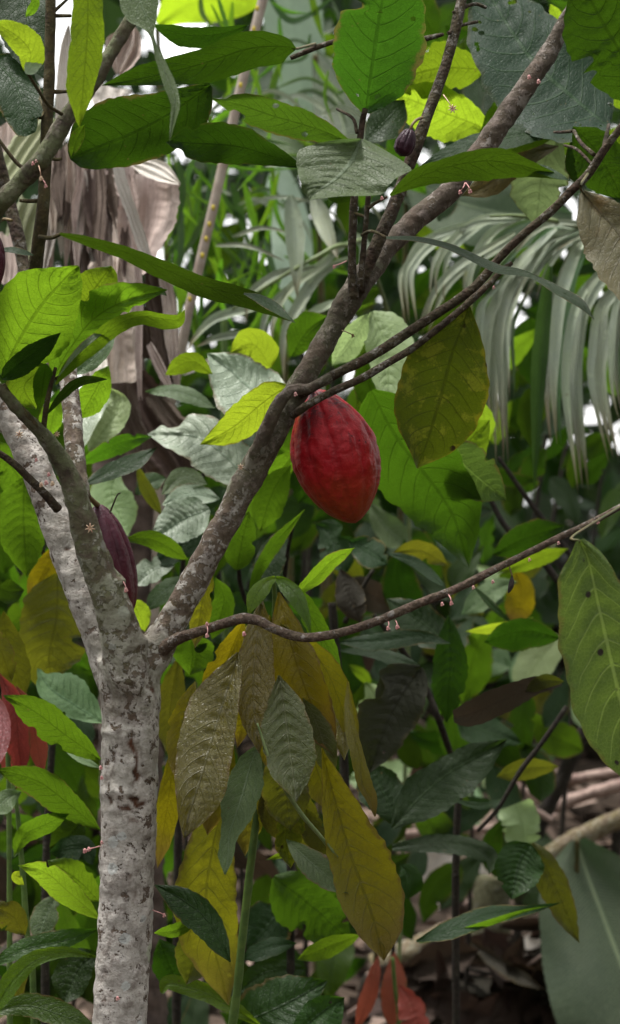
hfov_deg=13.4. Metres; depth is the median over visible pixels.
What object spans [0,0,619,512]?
sky
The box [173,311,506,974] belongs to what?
leafy shrub
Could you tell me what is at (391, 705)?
dark shrub
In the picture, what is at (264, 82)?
understorey tree
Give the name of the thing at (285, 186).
banana leaf
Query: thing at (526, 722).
understorey shrub
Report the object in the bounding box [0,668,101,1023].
cacao sapling
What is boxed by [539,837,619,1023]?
banana leaf
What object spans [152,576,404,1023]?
drooping leaf shoot
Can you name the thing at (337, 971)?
understorey shrub
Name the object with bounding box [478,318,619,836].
understorey shrub
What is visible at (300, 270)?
palm frond
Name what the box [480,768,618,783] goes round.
fallen branch
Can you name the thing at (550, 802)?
fallen branch
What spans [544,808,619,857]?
fallen branch
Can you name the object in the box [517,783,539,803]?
fallen branch
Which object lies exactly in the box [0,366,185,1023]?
leafy shrub
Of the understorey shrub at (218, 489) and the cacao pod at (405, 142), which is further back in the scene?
the understorey shrub at (218, 489)
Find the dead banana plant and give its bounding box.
[0,23,228,1023]
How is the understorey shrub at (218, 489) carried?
on the ground
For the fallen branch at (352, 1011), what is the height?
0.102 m
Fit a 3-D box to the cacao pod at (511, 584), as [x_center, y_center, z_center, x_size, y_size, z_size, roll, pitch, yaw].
[0.290,0.098,3.800,0.009,0.040,0.008,0,0,0]
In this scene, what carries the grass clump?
on the ground
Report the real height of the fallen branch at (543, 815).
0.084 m
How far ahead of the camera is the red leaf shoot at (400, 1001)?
5.40 m
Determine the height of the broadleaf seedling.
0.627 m
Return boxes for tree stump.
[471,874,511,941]
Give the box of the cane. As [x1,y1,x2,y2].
[149,0,267,626]
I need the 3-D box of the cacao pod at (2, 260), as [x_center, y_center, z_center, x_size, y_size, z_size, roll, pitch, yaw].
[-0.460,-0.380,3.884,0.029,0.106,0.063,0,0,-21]
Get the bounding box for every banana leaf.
[155,0,256,994]
[263,0,332,859]
[266,166,312,862]
[312,53,364,971]
[373,181,572,962]
[423,852,540,949]
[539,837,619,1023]
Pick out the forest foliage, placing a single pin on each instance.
(608, 542)
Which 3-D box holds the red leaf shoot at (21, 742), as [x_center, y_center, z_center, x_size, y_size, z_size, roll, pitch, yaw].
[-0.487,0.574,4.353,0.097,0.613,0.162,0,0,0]
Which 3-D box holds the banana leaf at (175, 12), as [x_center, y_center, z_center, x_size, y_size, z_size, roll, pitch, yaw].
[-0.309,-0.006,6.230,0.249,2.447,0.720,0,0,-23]
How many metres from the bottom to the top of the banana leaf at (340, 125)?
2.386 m
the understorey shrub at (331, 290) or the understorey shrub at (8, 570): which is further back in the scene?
the understorey shrub at (331, 290)
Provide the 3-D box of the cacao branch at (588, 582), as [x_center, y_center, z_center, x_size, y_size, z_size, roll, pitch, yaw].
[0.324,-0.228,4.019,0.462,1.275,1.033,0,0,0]
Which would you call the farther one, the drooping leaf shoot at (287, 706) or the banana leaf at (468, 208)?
the banana leaf at (468, 208)
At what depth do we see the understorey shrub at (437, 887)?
5.93 m
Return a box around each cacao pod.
[0,218,12,283]
[90,496,137,607]
[290,389,380,522]
[394,116,422,155]
[508,566,513,592]
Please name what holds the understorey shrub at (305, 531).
on the ground
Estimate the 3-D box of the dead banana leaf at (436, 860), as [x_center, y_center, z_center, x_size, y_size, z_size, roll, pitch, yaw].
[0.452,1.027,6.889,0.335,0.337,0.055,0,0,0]
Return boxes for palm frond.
[186,159,410,1023]
[398,213,619,490]
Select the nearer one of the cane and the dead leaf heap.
the cane
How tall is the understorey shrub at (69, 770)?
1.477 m
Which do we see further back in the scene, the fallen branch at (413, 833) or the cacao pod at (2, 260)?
the fallen branch at (413, 833)
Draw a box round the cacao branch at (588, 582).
[365,4,619,775]
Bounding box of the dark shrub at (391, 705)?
[315,456,578,1023]
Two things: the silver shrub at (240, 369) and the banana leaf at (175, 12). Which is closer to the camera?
the silver shrub at (240, 369)
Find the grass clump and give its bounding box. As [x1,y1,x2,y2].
[147,0,386,639]
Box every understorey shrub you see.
[0,378,92,832]
[0,603,100,815]
[0,774,100,1023]
[160,591,372,962]
[161,413,257,849]
[163,813,367,1023]
[180,176,384,586]
[226,365,381,976]
[318,503,506,957]
[349,723,555,1013]
[372,715,554,916]
[396,225,613,942]
[439,543,582,939]
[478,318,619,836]
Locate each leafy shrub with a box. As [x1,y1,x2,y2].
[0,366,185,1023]
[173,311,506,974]
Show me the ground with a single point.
(592, 758)
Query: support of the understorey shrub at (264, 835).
on the ground
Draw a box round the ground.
[0,516,619,1023]
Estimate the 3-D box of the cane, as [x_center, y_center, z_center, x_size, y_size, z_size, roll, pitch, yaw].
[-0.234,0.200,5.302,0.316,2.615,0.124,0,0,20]
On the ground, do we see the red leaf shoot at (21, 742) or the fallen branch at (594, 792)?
the fallen branch at (594, 792)
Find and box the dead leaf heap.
[344,917,556,1023]
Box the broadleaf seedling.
[159,871,358,1023]
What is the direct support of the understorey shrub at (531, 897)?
on the ground
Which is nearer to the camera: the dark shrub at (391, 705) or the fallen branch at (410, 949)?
the dark shrub at (391, 705)
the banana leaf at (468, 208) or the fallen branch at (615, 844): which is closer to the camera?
the banana leaf at (468, 208)
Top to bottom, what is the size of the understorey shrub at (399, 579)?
1.635 m
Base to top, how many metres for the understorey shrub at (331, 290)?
2.287 m
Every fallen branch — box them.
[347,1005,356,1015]
[368,924,438,964]
[405,825,492,838]
[463,813,556,907]
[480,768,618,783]
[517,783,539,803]
[522,800,553,822]
[536,726,587,838]
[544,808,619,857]
[553,779,619,813]
[611,831,619,855]
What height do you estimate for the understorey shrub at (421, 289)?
2.341 m
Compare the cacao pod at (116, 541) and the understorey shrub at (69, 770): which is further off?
the understorey shrub at (69, 770)
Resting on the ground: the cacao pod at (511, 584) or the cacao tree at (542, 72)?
the cacao tree at (542, 72)
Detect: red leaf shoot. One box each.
[0,674,47,1023]
[355,952,428,1023]
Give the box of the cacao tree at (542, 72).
[0,0,619,1023]
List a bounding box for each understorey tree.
[211,16,334,870]
[358,0,619,519]
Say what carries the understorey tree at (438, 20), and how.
on the ground
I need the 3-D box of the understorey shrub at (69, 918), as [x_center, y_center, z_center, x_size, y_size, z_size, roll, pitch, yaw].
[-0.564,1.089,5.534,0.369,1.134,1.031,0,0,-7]
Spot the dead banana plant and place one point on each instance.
(135, 207)
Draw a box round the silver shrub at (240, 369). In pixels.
[82,328,287,1023]
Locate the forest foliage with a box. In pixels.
[0,0,619,762]
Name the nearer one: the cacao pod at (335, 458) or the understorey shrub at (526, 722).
the cacao pod at (335, 458)

